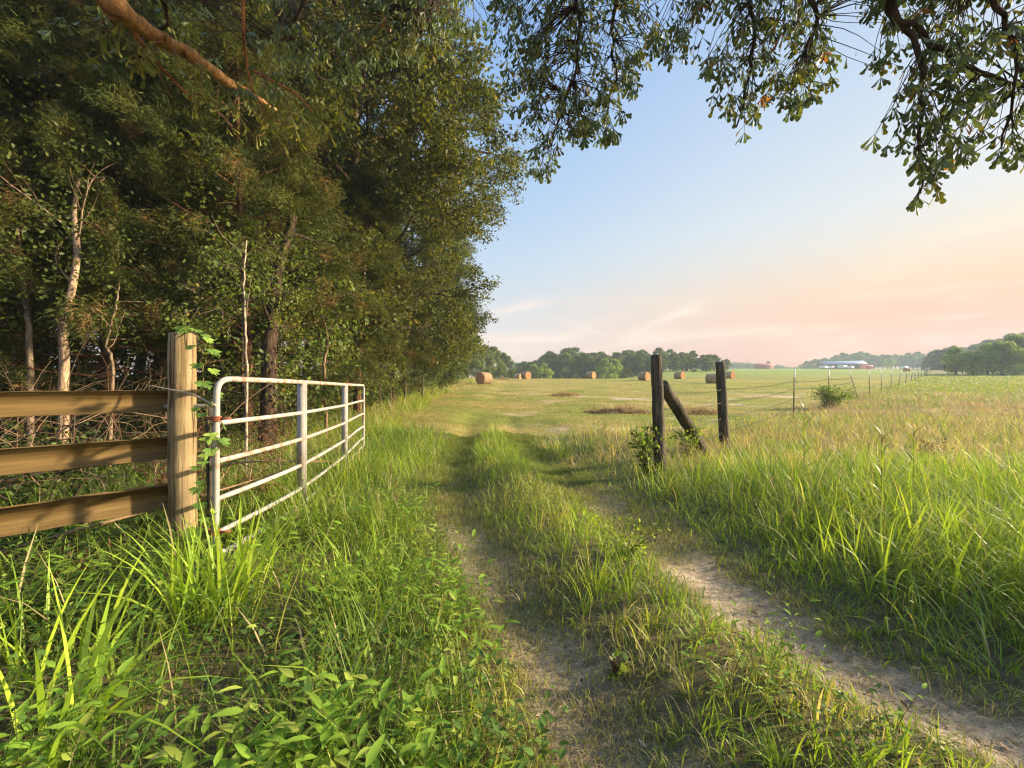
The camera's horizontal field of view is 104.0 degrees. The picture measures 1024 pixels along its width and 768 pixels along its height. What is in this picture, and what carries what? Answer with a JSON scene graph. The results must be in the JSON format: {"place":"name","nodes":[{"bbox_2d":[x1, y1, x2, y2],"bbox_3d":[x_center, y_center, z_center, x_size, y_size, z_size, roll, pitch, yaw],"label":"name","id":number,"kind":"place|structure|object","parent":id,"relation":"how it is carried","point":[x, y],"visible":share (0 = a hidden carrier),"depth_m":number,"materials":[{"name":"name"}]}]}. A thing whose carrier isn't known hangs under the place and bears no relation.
{"place":"outdoors","nodes":[
{"label":"outdoors","id":0,"kind":"place"},
{"bbox_2d":[0,408,569,767],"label":"verge grass","id":1,"kind":"structure","parent":0,"point":[417,434],"depth_m":2.33,"materials":[{"name":"plant"}]},
{"bbox_2d":[0,368,1023,767],"bbox_3d":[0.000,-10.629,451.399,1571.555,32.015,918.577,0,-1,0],"label":"ground","id":2,"kind":"structure","parent":0,"point":[660,682],"depth_m":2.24,"materials":[{"name":"plant"}]},
{"bbox_2d":[0,195,72,446],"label":"slim tree","id":3,"kind":"object","parent":2,"relation":"on","point":[28,336],"visible":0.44,"depth_m":6.54,"materials":[{"name":"green plant"}]},
{"bbox_2d":[0,261,95,444],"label":"sapling","id":4,"kind":"object","parent":2,"relation":"on","point":[13,323],"visible":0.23,"depth_m":7.17,"materials":[{"name":"green plant"}]},
{"bbox_2d":[0,20,96,361],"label":"cedar tree","id":5,"kind":"object","parent":2,"relation":"on","point":[10,131],"visible":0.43,"depth_m":6.82,"materials":[{"name":"green plant"}]},
{"bbox_2d":[0,0,130,318],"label":"oak tree","id":6,"kind":"object","parent":2,"relation":"on","point":[11,14],"visible":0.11,"depth_m":7.62,"materials":[{"name":"green plant"}]},
{"bbox_2d":[0,0,193,443],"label":"pale tree","id":7,"kind":"object","parent":2,"relation":"on","point":[64,352],"visible":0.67,"depth_m":6.14,"materials":[{"name":"green plant"}]},
{"bbox_2d":[0,546,201,713],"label":"grass clump","id":8,"kind":"object","parent":2,"relation":"on","point":[47,648],"visible":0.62,"depth_m":1.80,"materials":[{"name":"plant"}]},
{"bbox_2d":[0,0,201,428],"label":"oak tree","id":9,"kind":"object","parent":2,"relation":"on","point":[65,240],"depth_m":9.77,"materials":[{"name":"green plant"}]},
{"bbox_2d":[0,370,205,470],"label":"fallen branch","id":10,"kind":"object","parent":2,"relation":"on","point":[62,430],"visible":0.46,"depth_m":4.53,"materials":[{"name":"wood"}]},
{"bbox_2d":[0,6,214,440],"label":"cedar tree","id":11,"kind":"object","parent":2,"relation":"on","point":[82,351],"visible":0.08,"depth_m":8.35,"materials":[{"name":"green plant"}]},
{"bbox_2d":[38,263,183,474],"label":"slim tree","id":12,"kind":"object","parent":2,"relation":"on","point":[117,301],"visible":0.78,"depth_m":6.23,"materials":[{"name":"green plant"}]},
{"bbox_2d":[0,0,226,446],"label":"cedar tree","id":13,"kind":"object","parent":2,"relation":"on","point":[32,47],"visible":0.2,"depth_m":7.75,"materials":[{"name":"green plant"}]},
{"bbox_2d":[0,546,237,767],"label":"grass clump","id":14,"kind":"object","parent":2,"relation":"on","point":[100,647],"visible":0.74,"depth_m":1.54,"materials":[{"name":"plant"}]},
{"bbox_2d":[0,0,238,440],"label":"cedar tree","id":15,"kind":"object","parent":2,"relation":"on","point":[74,69],"visible":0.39,"depth_m":7.31,"materials":[{"name":"green plant"}]},
{"bbox_2d":[1,412,262,501],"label":"fallen branch","id":16,"kind":"object","parent":2,"relation":"on","point":[25,476],"visible":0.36,"depth_m":3.95,"materials":[{"name":"wood"}]},
{"bbox_2d":[1,405,295,582],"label":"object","id":17,"kind":"object","parent":2,"relation":"on","point":[115,519],"visible":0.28,"depth_m":3.73,"materials":[{"name":"green plant"}]},
{"bbox_2d":[28,430,274,545],"bbox_3d":[-3.317,1.019,3.743,1.201,1.038,2.758,0,-1,34],"label":"fallen branch","id":18,"kind":"object","parent":2,"relation":"on","point":[201,479],"visible":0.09,"depth_m":4.21,"materials":[{"name":"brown wood"}]},
{"bbox_2d":[31,46,298,396],"bbox_3d":[-16.177,-8.033,18.594,12.880,18.326,12.431,0,-1,10],"label":"oak tree","id":19,"kind":"object","parent":2,"relation":"on","point":[98,351],"visible":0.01,"depth_m":17.96,"materials":[{"name":"green plant"}]},
{"bbox_2d":[0,451,333,653],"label":"seedlings","id":20,"kind":"object","parent":2,"relation":"on","point":[34,614],"visible":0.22,"depth_m":2.51,"materials":[{"name":"green plant"}]},
{"bbox_2d":[70,422,285,537],"bbox_3d":[-2.959,0.944,3.698,1.626,1.342,1.480,0,-1,-30],"label":"fallen branch","id":21,"kind":"object","parent":2,"relation":"on","point":[198,472],"visible":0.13,"depth_m":3.62,"materials":[{"name":"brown wood"}]},
{"bbox_2d":[161,332,207,559],"bbox_3d":[-2.530,0.572,2.995,0.462,1.920,0.179,0,-1,0],"label":"gate post","id":22,"kind":"object","parent":2,"relation":"on","point":[181,440],"visible":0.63,"depth_m":2.93,"materials":[{"name":"brown wood"}]},
{"bbox_2d":[0,437,166,475],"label":"fence board","id":23,"kind":"object","parent":22,"relation":"attached to","point":[23,460],"visible":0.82,"depth_m":2.68,"materials":[{"name":"wood"}]},
{"bbox_2d":[0,484,167,536],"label":"fence board","id":24,"kind":"object","parent":22,"relation":"attached to","point":[45,515],"visible":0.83,"depth_m":2.68,"materials":[{"name":"wood"}]},
{"bbox_2d":[0,390,167,417],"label":"fence board","id":25,"kind":"object","parent":22,"relation":"attached to","point":[29,403],"visible":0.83,"depth_m":2.68,"materials":[{"name":"wood"}]},
{"bbox_2d":[150,383,216,406],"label":"dead twig","id":26,"kind":"object","parent":22,"relation":"attached to","point":[205,400],"visible":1,"depth_m":2.86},
{"bbox_2d":[172,326,230,546],"bbox_3d":[-2.256,0.365,2.894,0.526,1.575,0.261,0,-1,35],"label":"climbing vine","id":27,"kind":"object","parent":22,"relation":"attached to","point":[201,384],"visible":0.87,"depth_m":2.79,"materials":[{"name":"green plant"}]},
{"bbox_2d":[201,376,364,554],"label":"metal gate","id":28,"kind":"structure","parent":22,"relation":"attached to","point":[218,420],"depth_m":3.74,"materials":[{"name":"metal"}]},
{"bbox_2d":[50,493,335,651],"bbox_3d":[-1.780,0.994,2.327,1.232,0.697,1.191,0,-1,44],"label":"grass clump","id":29,"kind":"object","parent":2,"relation":"on","point":[181,587],"visible":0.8,"depth_m":2.25,"materials":[{"name":"plant"}]},
{"bbox_2d":[0,407,395,600],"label":"leaf litter","id":30,"kind":"object","parent":2,"relation":"on","point":[95,550],"visible":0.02,"depth_m":3.16,"materials":[{"name":"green plant"}]},
{"bbox_2d":[0,0,402,419],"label":"oak tree","id":31,"kind":"object","parent":2,"relation":"on","point":[339,143],"visible":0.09,"depth_m":14.15,"materials":[{"name":"green plant"}]},
{"bbox_2d":[17,0,401,409],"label":"oak tree","id":32,"kind":"object","parent":2,"relation":"on","point":[133,355],"visible":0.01,"depth_m":15.60,"materials":[{"name":"green plant"}]},
{"bbox_2d":[206,405,212,517],"bbox_3d":[-2.666,0.793,3.545,0.084,1.269,0.076,0,-1,0],"label":"stub post","id":33,"kind":"object","parent":2,"relation":"on","point":[209,465],"visible":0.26,"depth_m":3.52,"materials":[{"name":"wood"}]},
{"bbox_2d":[33,0,388,440],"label":"cedar tree","id":34,"kind":"object","parent":2,"relation":"on","point":[285,202],"visible":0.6,"depth_m":7.99,"materials":[{"name":"green plant"}]},
{"bbox_2d":[0,303,432,550],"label":"tangled twigs","id":35,"kind":"object","parent":2,"relation":"on","point":[65,436],"visible":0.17,"depth_m":4.66,"materials":[{"name":"wood"}]},
{"bbox_2d":[128,212,317,441],"bbox_3d":[-5.070,-0.807,7.580,2.669,4.454,2.914,0,-1,-10],"label":"sapling","id":36,"kind":"object","parent":2,"relation":"on","point":[234,252],"visible":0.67,"depth_m":7.26,"materials":[{"name":"green plant"}]},
{"bbox_2d":[0,297,471,545],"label":"undergrowth","id":37,"kind":"object","parent":2,"relation":"on","point":[94,470],"visible":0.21,"depth_m":8.11,"materials":[{"name":"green plant"}]},
{"bbox_2d":[177,194,300,474],"bbox_3d":[-4.168,-0.792,6.036,1.672,4.422,1.150,0,-1,31],"label":"slim tree","id":38,"kind":"object","parent":2,"relation":"on","point":[246,296],"visible":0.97,"depth_m":6.03,"materials":[{"name":"green plant"}]},
{"bbox_2d":[121,40,381,426],"bbox_3d":[-6.789,-4.458,11.689,5.996,11.641,5.855,0,-1,-13],"label":"cedar tree","id":39,"kind":"object","parent":2,"relation":"on","point":[256,343],"visible":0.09,"depth_m":11.14,"materials":[{"name":"green plant"}]},
{"bbox_2d":[1,0,541,420],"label":"oak tree","id":40,"kind":"object","parent":2,"relation":"on","point":[471,88],"visible":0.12,"depth_m":12.92,"materials":[{"name":"green plant"}]},
{"bbox_2d":[181,236,376,442],"bbox_3d":[-4.996,-0.727,9.067,4.002,4.995,3.762,0,-1,0],"label":"sapling","id":41,"kind":"object","parent":2,"relation":"on","point":[309,329],"visible":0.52,"depth_m":8.73,"materials":[{"name":"green plant"}]},
{"bbox_2d":[221,417,349,477],"bbox_3d":[-2.830,0.923,5.350,1.946,0.955,1.370,0,-1,-33],"label":"fallen branch","id":42,"kind":"object","parent":2,"relation":"on","point":[249,460],"visible":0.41,"depth_m":5.25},
{"bbox_2d":[245,203,333,455],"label":"slim tree","id":43,"kind":"object","parent":2,"relation":"on","point":[269,347],"visible":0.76,"depth_m":7.28,"materials":[{"name":"green plant"}]},
{"bbox_2d":[143,376,475,511],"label":"woodside grass","id":44,"kind":"structure","parent":2,"relation":"on","point":[413,399],"depth_m":10.63,"materials":[{"name":"plant"}]},
{"bbox_2d":[192,66,440,390],"bbox_3d":[-11.486,-9.046,23.759,13.561,19.993,14.051,0,-1,-30],"label":"oak tree","id":45,"kind":"object","parent":2,"relation":"on","point":[415,266],"depth_m":22.43,"materials":[{"name":"green plant"}]},
{"bbox_2d":[112,0,550,409],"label":"oak tree","id":46,"kind":"object","parent":2,"relation":"on","point":[476,208],"visible":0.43,"depth_m":13.20,"materials":[{"name":"green plant"}]},
{"bbox_2d":[308,249,365,440],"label":"slim tree","id":47,"kind":"object","parent":2,"relation":"on","point":[324,380],"visible":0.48,"depth_m":9.06,"materials":[{"name":"green plant"}]},
{"bbox_2d":[278,274,408,423],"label":"sapling","id":48,"kind":"object","parent":2,"relation":"on","point":[380,384],"visible":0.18,"depth_m":12.37,"materials":[{"name":"green plant"}]},
{"bbox_2d":[257,161,435,414],"bbox_3d":[-4.804,-3.154,13.265,5.300,8.774,5.192,0,-1,15],"label":"cedar tree","id":49,"kind":"object","parent":2,"relation":"on","point":[365,182],"visible":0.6,"depth_m":12.79,"materials":[{"name":"green plant"}]},
{"bbox_2d":[315,444,397,491],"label":"grass clump","id":50,"kind":"object","parent":2,"relation":"on","point":[349,465],"visible":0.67,"depth_m":5.25,"materials":[{"name":"plant"}]},
{"bbox_2d":[287,505,438,622],"bbox_3d":[-1.061,1.196,2.677,1.202,0.508,0.912,0,-1,0],"label":"grass clump","id":51,"kind":"object","parent":2,"relation":"on","point":[340,562],"visible":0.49,"depth_m":2.75,"materials":[{"name":"plant"}]},
{"bbox_2d":[361,297,419,409],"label":"sapling","id":52,"kind":"object","parent":2,"relation":"on","point":[401,319],"visible":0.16,"depth_m":16.21,"materials":[{"name":"green plant"}]},
{"bbox_2d":[350,258,432,404],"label":"cedar tree","id":53,"kind":"object","parent":2,"relation":"on","point":[413,345],"visible":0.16,"depth_m":18.50,"materials":[{"name":"green plant"}]},
{"bbox_2d":[293,15,530,393],"bbox_3d":[-6.816,-8.907,21.814,14.692,19.856,12.417,0,-1,29],"label":"oak tree","id":54,"kind":"object","parent":2,"relation":"on","point":[452,300],"visible":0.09,"depth_m":21.68,"materials":[{"name":"green plant"}]},
{"bbox_2d":[352,188,483,372],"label":"oak tree","id":55,"kind":"object","parent":2,"relation":"on","point":[470,250],"visible":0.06,"depth_m":30.20,"materials":[{"name":"green plant"}]},
{"bbox_2d":[368,169,498,392],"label":"oak tree","id":56,"kind":"object","parent":2,"relation":"on","point":[480,318],"visible":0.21,"depth_m":26.24,"materials":[{"name":"green plant"}]},
{"bbox_2d":[410,262,469,382],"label":"oak tree","id":57,"kind":"object","parent":2,"relation":"on","point":[431,337],"visible":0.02,"depth_m":41.15,"materials":[{"name":"green plant"}]},
{"bbox_2d":[466,335,486,377],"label":"tree","id":58,"kind":"object","parent":2,"relation":"on","point":[476,364],"visible":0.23,"depth_m":87.05,"materials":[{"name":"green plant"}]},
{"bbox_2d":[470,346,497,376],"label":"tree","id":59,"kind":"object","parent":2,"relation":"on","point":[490,363],"visible":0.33,"depth_m":97.55,"materials":[{"name":"green plant"}]},
{"bbox_2d":[0,444,1019,767],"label":"weeds","id":60,"kind":"object","parent":2,"relation":"on","point":[300,746],"visible":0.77,"depth_m":1.58,"materials":[{"name":"green plant"}]},
{"bbox_2d":[29,0,1023,215],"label":"overhanging oak","id":61,"kind":"object","parent":2,"relation":"on","point":[413,23],"visible":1,"depth_m":3.08,"materials":[{"name":"green plant"}]},
{"bbox_2d":[570,538,618,602],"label":"grass clump","id":62,"kind":"object","parent":2,"relation":"on","point":[605,580],"visible":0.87,"depth_m":2.65,"materials":[{"name":"plant"}]},
{"bbox_2d":[581,514,673,561],"bbox_3d":[0.873,1.200,3.047,0.595,0.356,0.509,0,-1,-20],"label":"yellow weed","id":63,"kind":"object","parent":2,"relation":"on","point":[636,545],"visible":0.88,"depth_m":3.08,"materials":[{"name":"green plant"}]},
{"bbox_2d":[627,424,665,477],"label":"creeper bush","id":64,"kind":"object","parent":2,"relation":"on","point":[642,446],"visible":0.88,"depth_m":5.99,"materials":[{"name":"green plant"}]},
{"bbox_2d":[651,354,668,474],"bbox_3d":[2.252,0.634,6.095,0.264,2.166,0.194,0,-1,0],"label":"old post","id":65,"kind":"object","parent":2,"relation":"on","point":[658,417],"visible":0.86,"depth_m":6.02,"materials":[{"name":"wood"}]},
{"bbox_2d":[631,449,708,500],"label":"grass clump","id":66,"kind":"object","parent":2,"relation":"on","point":[652,482],"visible":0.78,"depth_m":4.92,"materials":[{"name":"plant"}]},
{"bbox_2d":[663,380,709,455],"bbox_3d":[3.167,0.835,7.067,0.216,1.773,2.513,0,-1,44],"label":"brace log","id":67,"kind":"object","parent":2,"relation":"on","point":[680,413],"visible":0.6,"depth_m":6.60,"materials":[{"name":"wood"}]},
{"bbox_2d":[669,419,705,460],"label":"creeper bush","id":68,"kind":"object","parent":2,"relation":"on","point":[686,439],"visible":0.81,"depth_m":6.91,"materials":[{"name":"green plant"}]},
{"bbox_2d":[715,362,729,447],"bbox_3d":[4.432,0.637,8.394,0.302,2.212,0.201,0,-1,0],"label":"old post","id":69,"kind":"object","parent":2,"relation":"on","point":[723,422],"visible":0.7,"depth_m":8.32,"materials":[{"name":"wood"}]},
{"bbox_2d":[579,388,1023,532],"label":"seed stalks","id":70,"kind":"object","parent":2,"relation":"on","point":[976,412],"visible":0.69,"depth_m":10.48,"materials":[{"name":"beige plant"}]},
{"bbox_2d":[807,384,855,408],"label":"round bush","id":71,"kind":"object","parent":2,"relation":"on","point":[830,394],"visible":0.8,"depth_m":18.01,"materials":[{"name":"green plant"}]},
{"bbox_2d":[857,420,901,501],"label":"tall stalk","id":72,"kind":"object","parent":2,"relation":"on","point":[882,455],"visible":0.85,"depth_m":3.76,"materials":[{"name":"green plant"}]},
{"bbox_2d":[800,492,997,606],"bbox_3d":[2.481,1.068,2.773,1.137,0.632,0.946,0,-1,44],"label":"grass clump","id":73,"kind":"object","parent":2,"relation":"on","point":[884,565],"visible":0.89,"depth_m":2.73,"materials":[{"name":"plant"}]},
{"bbox_2d":[898,419,933,482],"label":"tall stalk","id":74,"kind":"object","parent":2,"relation":"on","point":[914,446],"visible":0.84,"depth_m":4.60,"materials":[{"name":"green plant"}]},
{"bbox_2d":[826,462,1023,558],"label":"grass clump","id":75,"kind":"object","parent":2,"relation":"on","point":[911,540],"visible":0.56,"depth_m":3.18,"materials":[{"name":"plant"}]},
{"bbox_2d":[908,437,953,457],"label":"dark weed","id":76,"kind":"object","parent":2,"relation":"on","point":[925,445],"visible":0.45,"depth_m":6.81,"materials":[{"name":"brown plant"}]},
{"bbox_2d":[924,349,951,369],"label":"tree","id":77,"kind":"object","parent":2,"relation":"on","point":[935,354],"visible":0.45,"depth_m":195.47,"materials":[{"name":"green plant"}]},
{"bbox_2d":[940,347,968,374],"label":"tree","id":78,"kind":"object","parent":2,"relation":"on","point":[954,352],"visible":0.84,"depth_m":111.46,"materials":[{"name":"green plant"}]},
{"bbox_2d":[954,353,990,374],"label":"tree","id":79,"kind":"object","parent":2,"relation":"on","point":[972,360],"visible":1,"depth_m":107.37,"materials":[{"name":"green plant"}]},
{"bbox_2d":[966,343,1008,374],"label":"tree","id":80,"kind":"object","parent":2,"relation":"on","point":[981,347],"visible":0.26,"depth_m":111.74,"materials":[{"name":"green plant"}]},
{"bbox_2d":[978,341,1023,374],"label":"tree","id":81,"kind":"object","parent":2,"relation":"on","point":[992,351],"visible":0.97,"depth_m":105.24,"materials":[{"name":"green plant"}]},
{"bbox_2d":[998,334,1023,373],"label":"tree","id":82,"kind":"object","parent":2,"relation":"on","point":[1018,338],"visible":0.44,"depth_m":109.18,"materials":[{"name":"green plant"}]},
{"bbox_2d":[52,0,1023,378],"label":"sky","id":83,"kind":"structure","parent":0,"point":[792,244],"materials":[{"name":"blue"}]},
{"bbox_2d":[375,369,928,436],"bbox_3d":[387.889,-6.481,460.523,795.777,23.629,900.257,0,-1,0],"label":"hay field","id":84,"kind":"structure","parent":0,"point":[760,374],"depth_m":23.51,"materials":[{"name":"plant"}]},
{"bbox_2d":[475,372,492,383],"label":"hay bale","id":85,"kind":"object","parent":84,"relation":"on","point":[484,378],"visible":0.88,"depth_m":47.45},
{"bbox_2d":[484,346,505,377],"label":"tree","id":86,"kind":"object","parent":84,"relation":"on","point":[499,362],"visible":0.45,"depth_m":103.06,"materials":[{"name":"green plant"}]},
{"bbox_2d":[496,352,516,376],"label":"tree","id":87,"kind":"object","parent":84,"relation":"on","point":[505,358],"visible":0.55,"depth_m":110.63,"materials":[{"name":"green plant"}]},
{"bbox_2d":[533,363,553,378],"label":"tree","id":88,"kind":"object","parent":84,"relation":"on","point":[542,368],"visible":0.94,"depth_m":131.38,"materials":[{"name":"green plant"}]},
{"bbox_2d":[541,353,556,378],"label":"tree","id":89,"kind":"object","parent":84,"relation":"on","point":[545,356],"visible":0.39,"depth_m":152.01,"materials":[{"name":"green plant"}]},
{"bbox_2d":[555,352,578,378],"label":"tree","id":90,"kind":"object","parent":84,"relation":"on","point":[566,359],"visible":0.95,"depth_m":145.40,"materials":[{"name":"green plant"}]},
{"bbox_2d":[577,353,596,378],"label":"tree","id":91,"kind":"object","parent":84,"relation":"on","point":[587,358],"visible":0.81,"depth_m":146.61,"materials":[{"name":"green plant"}]},
{"bbox_2d":[594,359,614,378],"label":"tree","id":92,"kind":"object","parent":84,"relation":"on","point":[605,368],"visible":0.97,"depth_m":134.86,"materials":[{"name":"green plant"}]},
{"bbox_2d":[607,359,623,378],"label":"tree","id":93,"kind":"object","parent":84,"relation":"on","point":[617,364],"visible":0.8,"depth_m":139.05,"materials":[{"name":"green plant"}]},
{"bbox_2d":[583,403,651,414],"bbox_3d":[4.413,1.107,16.386,3.101,0.762,1.889,0,-1,6],"label":"hay heap","id":94,"kind":"object","parent":84,"relation":"on","point":[623,409],"visible":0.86,"depth_m":16.21,"materials":[{"name":"brown plant"}]},
{"bbox_2d":[620,353,639,375],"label":"tree","id":95,"kind":"object","parent":84,"relation":"on","point":[628,360],"visible":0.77,"depth_m":147.84,"materials":[{"name":"green plant"}]},
{"bbox_2d":[631,350,648,372],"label":"tree","id":96,"kind":"object","parent":84,"relation":"on","point":[640,356],"visible":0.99,"depth_m":144.53,"materials":[{"name":"green plant"}]},
{"bbox_2d":[500,362,818,377],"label":"distant forest","id":97,"kind":"object","parent":84,"relation":"on","point":[738,365],"visible":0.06,"depth_m":474.38,"materials":[{"name":"plant"}]},
{"bbox_2d":[666,353,680,370],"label":"tree","id":98,"kind":"object","parent":84,"relation":"on","point":[671,366],"visible":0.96,"depth_m":149.38,"materials":[{"name":"green plant"}]},
{"bbox_2d":[700,357,714,371],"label":"tree","id":99,"kind":"object","parent":84,"relation":"on","point":[705,361],"visible":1,"depth_m":146.50,"materials":[{"name":"green plant"}]},
{"bbox_2d":[684,405,731,414],"bbox_3d":[7.566,1.149,16.018,2.410,0.694,1.812,0,-1,-6],"label":"hay heap","id":100,"kind":"object","parent":84,"relation":"on","point":[703,411],"visible":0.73,"depth_m":15.77,"materials":[{"name":"brown plant"}]},
{"bbox_2d":[753,363,774,368],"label":"red shed","id":101,"kind":"structure","parent":84,"relation":"on","point":[763,365],"depth_m":307.18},
{"bbox_2d":[819,361,866,368],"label":"barn","id":102,"kind":"structure","parent":84,"relation":"on","point":[857,364],"depth_m":295.71,"materials":[{"name":"metal"}]},
{"bbox_2d":[902,354,921,368],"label":"tree","id":103,"kind":"object","parent":84,"relation":"on","point":[913,358],"visible":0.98,"depth_m":376.03,"materials":[{"name":"green plant"}]},
{"bbox_2d":[375,423,1023,767],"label":"track grass","id":104,"kind":"structure","parent":0,"point":[463,453],"depth_m":2.34,"materials":[{"name":"plant"}]},
{"bbox_2d":[423,424,1023,767],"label":"dirt track","id":105,"kind":"structure","parent":0,"point":[591,667],"depth_m":2.05,"materials":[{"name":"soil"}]},
{"bbox_2d":[603,646,627,681],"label":"broadleaf weed","id":106,"kind":"object","parent":105,"relation":"on","point":[617,668],"visible":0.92,"depth_m":1.92,"materials":[{"name":"green plant"}]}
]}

